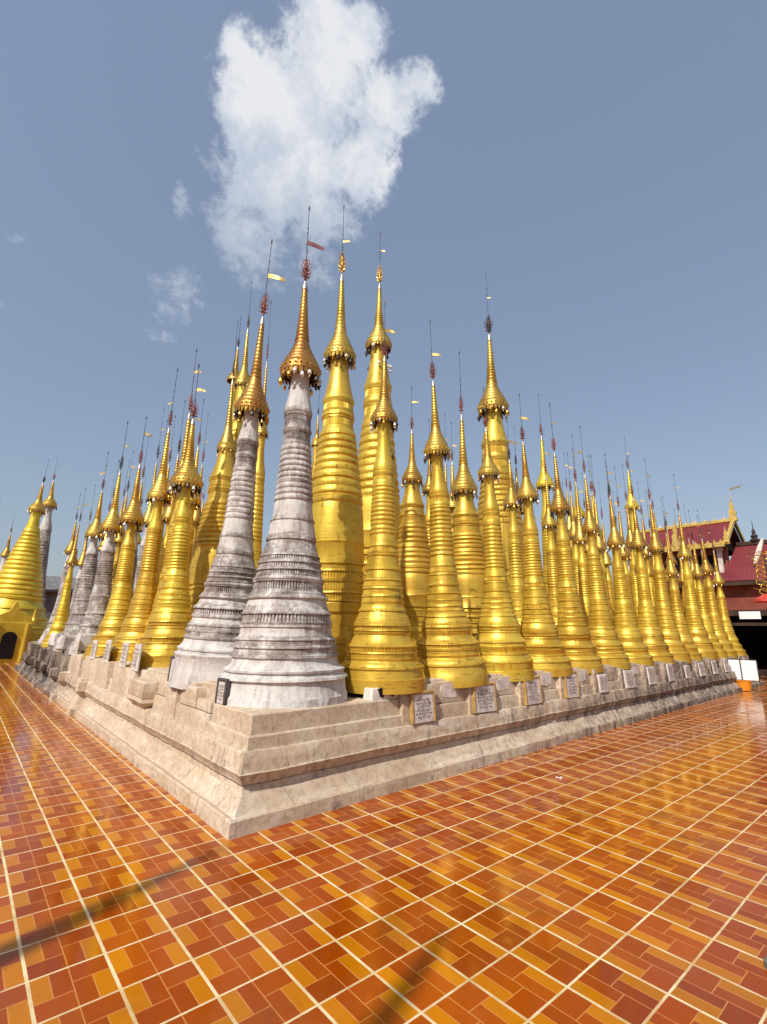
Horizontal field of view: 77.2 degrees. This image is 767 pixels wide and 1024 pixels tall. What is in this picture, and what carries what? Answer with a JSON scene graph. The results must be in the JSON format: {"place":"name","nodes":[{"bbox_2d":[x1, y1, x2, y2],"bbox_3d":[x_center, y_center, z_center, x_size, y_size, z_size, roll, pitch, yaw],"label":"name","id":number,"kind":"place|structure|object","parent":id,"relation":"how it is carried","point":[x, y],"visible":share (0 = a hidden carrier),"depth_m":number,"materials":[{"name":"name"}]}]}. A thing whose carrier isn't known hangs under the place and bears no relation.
{"place":"outdoors","nodes":[
{"label":"outdoors","id":0,"kind":"place"},
{"bbox_2d":[45,576,75,618],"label":"grey shed","id":1,"kind":"structure","parent":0,"point":[52,587],"depth_m":27.35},
{"bbox_2d":[0,662,766,1023],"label":"tiled floor","id":2,"kind":"structure","parent":0,"point":[616,876],"depth_m":2.85,"materials":[{"name":"tile"}]},
{"bbox_2d":[0,514,14,570],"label":"stone stupa","id":3,"kind":"object","parent":2,"relation":"on","point":[5,553],"visible":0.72,"depth_m":28.51,"materials":[{"name":"stone"}]},
{"bbox_2d":[0,460,49,662],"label":"gold stupa","id":4,"kind":"object","parent":2,"relation":"on","point":[24,620],"visible":0.99,"depth_m":21.02,"materials":[{"name":"paint"}]},
{"bbox_2d":[39,462,56,613],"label":"stone stupa","id":5,"kind":"object","parent":2,"relation":"on","point":[49,503],"visible":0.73,"depth_m":26.62,"materials":[{"name":"stone"}]},
{"bbox_2d":[15,641,764,839],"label":"stone plinth","id":6,"kind":"structure","parent":2,"relation":"on","point":[227,772],"depth_m":5.12,"materials":[{"name":"stone"}]},
{"bbox_2d":[47,633,60,646],"bbox_3d":[-8.671,3.401,12.791,0.304,0.342,0.380,-3,-14,15],"label":"broken stone","id":7,"kind":"object","parent":6,"relation":"on","point":[54,637],"visible":0.5,"depth_m":12.63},
{"bbox_2d":[37,493,80,643],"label":"stone stupa","id":8,"kind":"object","parent":6,"relation":"on","point":[68,550],"visible":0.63,"depth_m":15.72,"materials":[{"name":"stone"}]},
{"bbox_2d":[41,491,87,646],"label":"gold stupa","id":9,"kind":"object","parent":6,"relation":"on","point":[61,618],"visible":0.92,"depth_m":13.97,"materials":[{"name":"paint"}]},
{"bbox_2d":[56,636,74,649],"bbox_3d":[-7.534,3.115,11.424,0.288,0.324,0.360,-8,-16,31],"label":"broken stone","id":10,"kind":"object","parent":6,"relation":"on","point":[63,642],"visible":0.66,"depth_m":11.29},
{"bbox_2d":[72,639,79,655],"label":"inscribed tablet","id":11,"kind":"object","parent":6,"relation":"on","point":[75,652],"visible":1,"depth_m":9.95,"materials":[{"name":"white stone"}]},
{"bbox_2d":[52,451,108,650],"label":"stone stupa","id":12,"kind":"object","parent":6,"relation":"on","point":[81,601],"visible":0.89,"depth_m":12.77,"materials":[{"name":"stone"}]},
{"bbox_2d":[70,484,95,612],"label":"stone stupa","id":13,"kind":"object","parent":6,"relation":"on","point":[80,565],"visible":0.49,"depth_m":16.90,"materials":[{"name":"stone"}]},
{"bbox_2d":[72,633,95,651],"bbox_3d":[-6.346,2.785,10.248,0.420,0.378,0.336,13,-18,-39],"label":"broken stone","id":14,"kind":"object","parent":6,"relation":"on","point":[85,639],"visible":0.59,"depth_m":10.11,"materials":[{"name":"stone"}]},
{"bbox_2d":[90,640,98,659],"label":"inscribed tablet","id":15,"kind":"object","parent":6,"relation":"on","point":[94,649],"visible":1,"depth_m":8.68,"materials":[{"name":"white stone"}]},
{"bbox_2d":[66,422,129,654],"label":"stone stupa","id":16,"kind":"object","parent":6,"relation":"on","point":[100,596],"visible":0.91,"depth_m":11.29,"materials":[{"name":"stone"}]},
{"bbox_2d":[103,640,112,662],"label":"inscribed tablet","id":17,"kind":"object","parent":6,"relation":"on","point":[107,651],"visible":1,"depth_m":7.82,"materials":[{"name":"white stone"}]},
{"bbox_2d":[97,464,118,568],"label":"stone stupa","id":18,"kind":"object","parent":6,"relation":"on","point":[101,544],"visible":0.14,"depth_m":15.48,"materials":[{"name":"stone"}]},
{"bbox_2d":[83,416,151,658],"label":"gold stupa","id":19,"kind":"object","parent":6,"relation":"on","point":[120,599],"visible":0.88,"depth_m":9.83,"materials":[{"name":"paint"}]},
{"bbox_2d":[114,459,130,551],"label":"stone stupa","id":20,"kind":"object","parent":6,"relation":"on","point":[121,512],"visible":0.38,"depth_m":16.91,"materials":[{"name":"metal"}]},
{"bbox_2d":[112,450,134,588],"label":"gold stupa","id":21,"kind":"object","parent":6,"relation":"on","point":[119,540],"visible":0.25,"depth_m":13.96,"materials":[{"name":"paint"}]},
{"bbox_2d":[119,642,129,667],"bbox_3d":[-3.857,2.128,7.152,0.032,0.360,0.300,16,-19,-38],"label":"inscribed tablet","id":22,"kind":"object","parent":6,"relation":"on","point":[124,654],"visible":1,"depth_m":7.09,"materials":[{"name":"white stone"}]},
{"bbox_2d":[131,643,142,671],"bbox_3d":[-3.420,2.014,6.658,0.032,0.360,0.300,16,-20,-37],"label":"inscribed tablet","id":23,"kind":"object","parent":6,"relation":"on","point":[136,657],"visible":1,"depth_m":6.60,"materials":[{"name":"white stone"}]},
{"bbox_2d":[132,436,148,597],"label":"stone stupa","id":24,"kind":"object","parent":6,"relation":"on","point":[139,530],"visible":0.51,"depth_m":12.85,"materials":[{"name":"stone"}]},
{"bbox_2d":[135,476,145,571],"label":"stone stupa","id":25,"kind":"object","parent":6,"relation":"on","point":[138,539],"visible":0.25,"depth_m":17.75,"materials":[{"name":"stone"}]},
{"bbox_2d":[109,368,177,660],"bbox_3d":[-4.183,-0.131,8.927,0.951,5.657,0.952,13,-17,-39],"label":"gold stupa","id":26,"kind":"object","parent":6,"relation":"on","point":[137,616],"visible":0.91,"depth_m":8.52,"materials":[{"name":"paint"}]},
{"bbox_2d":[133,407,164,593],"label":"stone stupa","id":27,"kind":"object","parent":6,"relation":"on","point":[145,516],"visible":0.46,"depth_m":14.12,"materials":[{"name":"stone"}]},
{"bbox_2d":[144,420,170,527],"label":"gold stupa","id":28,"kind":"object","parent":6,"relation":"on","point":[147,521],"visible":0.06,"depth_m":11.77,"materials":[{"name":"paint"}]},
{"bbox_2d":[130,349,200,660],"bbox_3d":[-3.741,-0.361,8.868,0.988,6.103,0.986,13,-20,-39],"label":"gold stupa","id":29,"kind":"object","parent":6,"relation":"on","point":[184,446],"visible":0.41,"depth_m":8.64,"materials":[{"name":"paint"}]},
{"bbox_2d":[130,365,205,668],"bbox_3d":[-3.251,-0.144,7.845,1.009,5.198,1.010,13,-20,-39],"label":"gold stupa","id":30,"kind":"object","parent":6,"relation":"on","point":[163,637],"visible":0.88,"depth_m":7.36,"materials":[{"name":"paint"}]},
{"bbox_2d":[160,415,175,550],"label":"gold stupa","id":31,"kind":"object","parent":6,"relation":"on","point":[168,469],"visible":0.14,"depth_m":13.21,"materials":[{"name":"paint"}]},
{"bbox_2d":[167,656,174,680],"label":"inscribed tablet","id":32,"kind":"object","parent":6,"relation":"on","point":[171,662],"visible":0.15,"depth_m":5.55,"materials":[{"name":"white stone"}]},
{"bbox_2d":[158,404,184,584],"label":"gold stupa","id":33,"kind":"object","parent":6,"relation":"on","point":[167,514],"visible":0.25,"depth_m":10.91,"materials":[{"name":"paint"}]},
{"bbox_2d":[188,399,203,570],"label":"gold stupa","id":34,"kind":"object","parent":6,"relation":"on","point":[195,502],"visible":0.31,"depth_m":10.15,"materials":[{"name":"paint"}]},
{"bbox_2d":[193,419,207,544],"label":"gold stupa","id":35,"kind":"object","parent":6,"relation":"on","point":[197,515],"visible":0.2,"depth_m":12.87,"materials":[{"name":"paint"}]},
{"bbox_2d":[188,321,237,611],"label":"gold stupa","id":36,"kind":"object","parent":6,"relation":"on","point":[207,537],"visible":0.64,"depth_m":9.52,"materials":[{"name":"paint"}]},
{"bbox_2d":[214,678,230,704],"bbox_3d":[-1.529,1.704,4.572,0.050,0.229,0.216,16,-21,-38],"label":"inscribed tablet","id":37,"kind":"object","parent":6,"relation":"on","point":[222,694],"visible":1,"depth_m":4.53,"materials":[{"name":"white stone"}]},
{"bbox_2d":[168,240,284,689],"bbox_3d":[-1.776,-0.975,6.318,1.107,6.164,1.102,13,-16,-39],"label":"stone stupa","id":38,"kind":"object","parent":6,"relation":"on","point":[204,651],"visible":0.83,"depth_m":5.74,"materials":[{"name":"stone"}]},
{"bbox_2d":[224,321,240,428],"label":"gold stupa","id":39,"kind":"object","parent":6,"relation":"on","point":[230,377],"visible":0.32,"depth_m":12.49,"materials":[{"name":"paint"}]},
{"bbox_2d":[232,282,251,460],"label":"gold stupa","id":40,"kind":"object","parent":6,"relation":"on","point":[241,381],"visible":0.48,"depth_m":11.02,"materials":[{"name":"paint"}]},
{"bbox_2d":[253,308,270,572],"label":"gold stupa","id":41,"kind":"object","parent":6,"relation":"on","point":[259,495],"visible":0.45,"depth_m":8.60,"materials":[{"name":"paint"}]},
{"bbox_2d":[219,205,347,708],"bbox_3d":[-1.012,-1.037,5.680,1.340,6.322,1.321,12,-18,-39],"label":"stone stupa","id":42,"kind":"object","parent":6,"relation":"on","point":[284,654],"visible":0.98,"depth_m":4.89,"materials":[{"name":"grey stone"}]},
{"bbox_2d":[311,390,319,475],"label":"gold stupa","id":43,"kind":"object","parent":6,"relation":"on","point":[314,444],"visible":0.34,"depth_m":9.76,"materials":[{"name":"paint"}]},
{"bbox_2d":[312,205,363,663],"bbox_3d":[-0.705,-1.500,7.433,0.935,7.834,0.933,11,-17,-40],"label":"gold stupa","id":44,"kind":"object","parent":6,"relation":"on","point":[337,505],"visible":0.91,"depth_m":6.83,"materials":[{"name":"paint"}]},
{"bbox_2d":[358,230,400,585],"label":"gold stupa","id":45,"kind":"object","parent":6,"relation":"on","point":[367,450],"visible":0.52,"depth_m":9.56,"materials":[{"name":"paint"}]},
{"bbox_2d":[340,302,425,694],"bbox_3d":[0.000,-0.466,6.076,1.008,5.107,1.014,12,-17,-39],"label":"gold stupa","id":46,"kind":"object","parent":6,"relation":"on","point":[381,651],"visible":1,"depth_m":5.49,"materials":[{"name":"paint"}]},
{"bbox_2d":[397,385,430,642],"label":"gold stupa","id":47,"kind":"object","parent":6,"relation":"on","point":[413,550],"visible":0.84,"depth_m":7.80,"materials":[{"name":"paint"}]},
{"bbox_2d":[409,690,435,724],"bbox_3d":[0.426,2.123,5.239,0.371,0.321,0.050,13,-22,-41],"label":"inscribed tablet","id":48,"kind":"object","parent":6,"relation":"on","point":[422,709],"visible":0.99,"depth_m":5.21,"materials":[{"name":"white stone"}]},
{"bbox_2d":[421,419,431,549],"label":"gold stupa","id":49,"kind":"object","parent":6,"relation":"on","point":[426,488],"visible":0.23,"depth_m":10.42,"materials":[{"name":"paint"}]},
{"bbox_2d":[415,319,487,687],"bbox_3d":[0.778,-0.374,6.794,1.009,5.297,1.016,8,-15,-40],"label":"gold stupa","id":50,"kind":"object","parent":6,"relation":"on","point":[448,646],"visible":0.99,"depth_m":6.27,"materials":[{"name":"paint"}]},
{"bbox_2d":[449,421,457,531],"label":"gold stupa","id":51,"kind":"object","parent":6,"relation":"on","point":[452,504],"visible":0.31,"depth_m":11.43,"materials":[{"name":"paint"}]},
{"bbox_2d":[450,351,484,637],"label":"gold stupa","id":52,"kind":"object","parent":6,"relation":"on","point":[468,543],"visible":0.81,"depth_m":8.81,"materials":[{"name":"paint"}]},
{"bbox_2d":[472,682,497,713],"bbox_3d":[1.258,2.313,5.992,0.461,0.343,0.050,14,-23,-41],"label":"inscribed tablet","id":53,"kind":"object","parent":6,"relation":"on","point":[484,698],"visible":0.99,"depth_m":5.96,"materials":[{"name":"white stone"}]},
{"bbox_2d":[477,273,523,587],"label":"gold stupa","id":54,"kind":"object","parent":6,"relation":"on","point":[496,406],"visible":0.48,"depth_m":12.36,"materials":[{"name":"paint"}]},
{"bbox_2d":[475,387,534,681],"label":"gold stupa","id":55,"kind":"object","parent":6,"relation":"on","point":[502,644],"visible":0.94,"depth_m":7.09,"materials":[{"name":"paint"}]},
{"bbox_2d":[503,428,523,624],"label":"gold stupa","id":56,"kind":"object","parent":6,"relation":"on","point":[516,582],"visible":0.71,"depth_m":10.07,"materials":[{"name":"paint"}]},
{"bbox_2d":[514,434,523,515],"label":"gold stupa","id":57,"kind":"object","parent":6,"relation":"on","point":[517,486],"visible":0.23,"depth_m":13.32,"materials":[{"name":"paint"}]},
{"bbox_2d":[522,676,542,705],"bbox_3d":[2.089,2.500,6.740,0.431,0.365,0.050,14,-23,-42],"label":"inscribed tablet","id":58,"kind":"object","parent":6,"relation":"on","point":[532,692],"visible":1,"depth_m":6.70,"materials":[{"name":"white stone"}]},
{"bbox_2d":[516,394,572,676],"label":"gold stupa","id":59,"kind":"object","parent":6,"relation":"on","point":[545,647],"visible":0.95,"depth_m":7.88,"materials":[{"name":"paint"}]},
{"bbox_2d":[536,393,555,594],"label":"gold stupa","id":60,"kind":"object","parent":6,"relation":"on","point":[540,483],"visible":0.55,"depth_m":13.96,"materials":[{"name":"paint"}]},
{"bbox_2d":[542,432,558,624],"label":"gold stupa","id":61,"kind":"object","parent":6,"relation":"on","point":[549,523],"visible":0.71,"depth_m":11.13,"materials":[{"name":"paint"}]},
{"bbox_2d":[564,458,571,545],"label":"gold stupa","id":62,"kind":"object","parent":6,"relation":"on","point":[568,522],"visible":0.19,"depth_m":17.75,"materials":[{"name":"paint"}]},
{"bbox_2d":[563,671,579,697],"bbox_3d":[2.924,2.689,7.491,0.401,0.387,0.050,14,-23,-40],"label":"inscribed tablet","id":63,"kind":"object","parent":6,"relation":"on","point":[571,686],"visible":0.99,"depth_m":7.46,"materials":[{"name":"white stone"}]},
{"bbox_2d":[567,453,578,593],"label":"gold stupa","id":64,"kind":"object","parent":6,"relation":"on","point":[571,533],"visible":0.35,"depth_m":12.10,"materials":[{"name":"paint"}]},
{"bbox_2d":[549,402,603,673],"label":"gold stupa","id":65,"kind":"object","parent":6,"relation":"on","point":[575,639],"visible":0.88,"depth_m":8.68,"materials":[{"name":"paint"}]},
{"bbox_2d":[572,447,585,554],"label":"gold stupa","id":66,"kind":"object","parent":6,"relation":"on","point":[582,513],"visible":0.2,"depth_m":15.30,"materials":[{"name":"paint"}]},
{"bbox_2d":[572,440,589,626],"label":"gold stupa","id":67,"kind":"object","parent":6,"relation":"on","point":[579,539],"visible":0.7,"depth_m":10.81,"materials":[{"name":"paint"}]},
{"bbox_2d":[578,472,587,561],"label":"gold stupa","id":68,"kind":"object","parent":6,"relation":"on","point":[585,547],"visible":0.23,"depth_m":14.21,"materials":[{"name":"paint"}]},
{"bbox_2d":[587,454,602,537],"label":"gold stupa","id":69,"kind":"object","parent":6,"relation":"on","point":[592,508],"visible":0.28,"depth_m":13.25,"materials":[{"name":"paint"}]},
{"bbox_2d":[591,460,613,625],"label":"gold stupa","id":70,"kind":"object","parent":6,"relation":"on","point":[601,545],"visible":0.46,"depth_m":11.48,"materials":[{"name":"paint"}]},
{"bbox_2d":[597,674,608,692],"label":"inscribed tablet","id":71,"kind":"object","parent":6,"relation":"on","point":[602,683],"visible":1,"depth_m":8.19,"materials":[{"name":"white stone"}]},
{"bbox_2d":[578,425,630,669],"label":"gold stupa","id":72,"kind":"object","parent":6,"relation":"on","point":[606,641],"visible":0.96,"depth_m":9.49,"materials":[{"name":"paint"}]},
{"bbox_2d":[599,489,613,614],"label":"gold stupa","id":73,"kind":"object","parent":6,"relation":"on","point":[607,560],"visible":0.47,"depth_m":14.63,"materials":[{"name":"paint"}]},
{"bbox_2d":[605,462,614,616],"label":"gold stupa","id":74,"kind":"object","parent":6,"relation":"on","point":[611,549],"visible":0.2,"depth_m":13.74,"materials":[{"name":"paint"}]},
{"bbox_2d":[614,466,636,622],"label":"gold stupa","id":75,"kind":"object","parent":6,"relation":"on","point":[625,554],"visible":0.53,"depth_m":12.39,"materials":[{"name":"paint"}]},
{"bbox_2d":[604,454,654,666],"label":"gold stupa","id":76,"kind":"object","parent":6,"relation":"on","point":[630,639],"visible":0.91,"depth_m":10.31,"materials":[{"name":"paint"}]},
{"bbox_2d":[623,670,635,688],"bbox_3d":[4.590,3.119,8.967,0.405,0.314,0.032,13,-22,-40],"label":"inscribed tablet","id":77,"kind":"object","parent":6,"relation":"on","point":[629,679],"visible":1,"depth_m":8.93,"materials":[{"name":"white stone"}]},
{"bbox_2d":[622,465,637,615],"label":"gold stupa","id":78,"kind":"object","parent":6,"relation":"on","point":[632,563],"visible":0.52,"depth_m":14.46,"materials":[{"name":"paint"}]},
{"bbox_2d":[624,437,639,554],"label":"gold stupa","id":79,"kind":"object","parent":6,"relation":"on","point":[629,502],"visible":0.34,"depth_m":18.65,"materials":[{"name":"paint"}]},
{"bbox_2d":[637,481,654,608],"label":"gold stupa","id":80,"kind":"object","parent":6,"relation":"on","point":[646,556],"visible":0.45,"depth_m":15.28,"materials":[{"name":"paint"}]},
{"bbox_2d":[645,491,655,613],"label":"gold stupa","id":81,"kind":"object","parent":6,"relation":"on","point":[651,574],"visible":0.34,"depth_m":13.86,"materials":[{"name":"paint"}]},
{"bbox_2d":[628,460,674,664],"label":"gold stupa","id":82,"kind":"object","parent":6,"relation":"on","point":[654,642],"visible":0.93,"depth_m":11.20,"materials":[{"name":"paint"}]},
{"bbox_2d":[646,666,656,684],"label":"inscribed tablet","id":83,"kind":"object","parent":6,"relation":"on","point":[651,675],"visible":1,"depth_m":9.68,"materials":[{"name":"white stone"}]},
{"bbox_2d":[647,479,670,606],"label":"gold stupa","id":84,"kind":"object","parent":6,"relation":"on","point":[662,551],"visible":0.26,"depth_m":16.20,"materials":[{"name":"paint"}]},
{"bbox_2d":[644,459,691,662],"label":"gold stupa","id":85,"kind":"object","parent":6,"relation":"on","point":[672,638],"visible":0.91,"depth_m":12.03,"materials":[{"name":"paint"}]},
{"bbox_2d":[666,663,674,681],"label":"inscribed tablet","id":86,"kind":"object","parent":6,"relation":"on","point":[670,672],"visible":1,"depth_m":10.42,"materials":[{"name":"white stone"}]},
{"bbox_2d":[662,496,681,602],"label":"gold stupa","id":87,"kind":"object","parent":6,"relation":"on","point":[674,560],"visible":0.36,"depth_m":16.99,"materials":[{"name":"paint"}]},
{"bbox_2d":[674,511,685,616],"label":"gold stupa","id":88,"kind":"object","parent":6,"relation":"on","point":[680,579],"visible":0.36,"depth_m":15.38,"materials":[{"name":"paint"}]},
{"bbox_2d":[661,501,703,660],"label":"gold stupa","id":89,"kind":"object","parent":6,"relation":"on","point":[671,573],"visible":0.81,"depth_m":12.69,"materials":[{"name":"paint"}]},
{"bbox_2d":[683,665,690,678],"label":"inscribed tablet","id":90,"kind":"object","parent":6,"relation":"on","point":[687,671],"visible":1,"depth_m":11.15,"materials":[{"name":"white stone"}]},
{"bbox_2d":[684,508,695,592],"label":"gold stupa","id":91,"kind":"object","parent":6,"relation":"on","point":[692,565],"visible":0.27,"depth_m":16.30,"materials":[{"name":"paint"}]},
{"bbox_2d":[673,473,718,660],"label":"gold stupa","id":92,"kind":"object","parent":6,"relation":"on","point":[699,634],"visible":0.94,"depth_m":13.58,"materials":[{"name":"paint"}]},
{"bbox_2d":[696,515,704,588],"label":"gold stupa","id":93,"kind":"object","parent":6,"relation":"on","point":[703,583],"visible":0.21,"depth_m":17.25,"materials":[{"name":"paint"}]},
{"bbox_2d":[697,662,705,675],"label":"inscribed tablet","id":94,"kind":"object","parent":6,"relation":"on","point":[701,668],"visible":1,"depth_m":11.90,"materials":[{"name":"white stone"}]},
{"bbox_2d":[688,510,727,658],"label":"gold stupa","id":95,"kind":"object","parent":6,"relation":"on","point":[698,574],"visible":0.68,"depth_m":14.30,"materials":[{"name":"paint"}]},
{"bbox_2d":[711,660,717,673],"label":"inscribed tablet","id":96,"kind":"object","parent":6,"relation":"on","point":[714,666],"visible":1,"depth_m":12.65,"materials":[{"name":"white stone"}]},
{"bbox_2d":[697,509,737,657],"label":"gold stupa","id":97,"kind":"object","parent":6,"relation":"on","point":[707,569],"visible":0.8,"depth_m":14.98,"materials":[{"name":"paint"}]},
{"bbox_2d":[722,658,728,671],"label":"inscribed tablet","id":98,"kind":"object","parent":6,"relation":"on","point":[725,664],"visible":1,"depth_m":13.38,"materials":[{"name":"white stone"}]},
{"bbox_2d":[709,522,746,656],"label":"gold stupa","id":99,"kind":"object","parent":6,"relation":"on","point":[718,581],"visible":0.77,"depth_m":15.77,"materials":[{"name":"paint"}]},
{"bbox_2d":[627,485,766,675],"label":"temple hall","id":100,"kind":"structure","parent":2,"relation":"on","point":[748,617],"depth_m":21.63,"materials":[{"name":"red metal"}]},
{"bbox_2d":[697,555,714,569],"bbox_3d":[14.773,2.498,22.038,0.060,1.000,0.700,13,-18,-39],"label":"window","id":101,"kind":"structure","parent":100,"relation":"in","point":[710,557],"depth_m":21.96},
{"bbox_2d":[748,550,766,593],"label":"scroll ornament","id":102,"kind":"object","parent":100,"relation":"attached to","point":[765,567],"visible":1,"depth_m":16.82,"materials":[{"name":"metal"}]},
{"bbox_2d":[728,659,759,690],"bbox_3d":[10.289,4.675,13.795,0.430,0.867,0.703,6,-15,-18],"label":"sign board","id":103,"kind":"object","parent":2,"relation":"on","point":[747,674],"visible":0.8,"depth_m":13.71,"materials":[{"name":"white plastic"}]},
{"bbox_2d":[753,594,766,602],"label":"red parasol","id":104,"kind":"object","parent":2,"relation":"on","point":[762,598],"visible":1,"depth_m":16.22,"materials":[{"name":"fabric"}]},
{"bbox_2d":[0,0,766,589],"label":"sky","id":105,"kind":"structure","parent":0,"point":[602,164],"materials":[{"name":"blue"}]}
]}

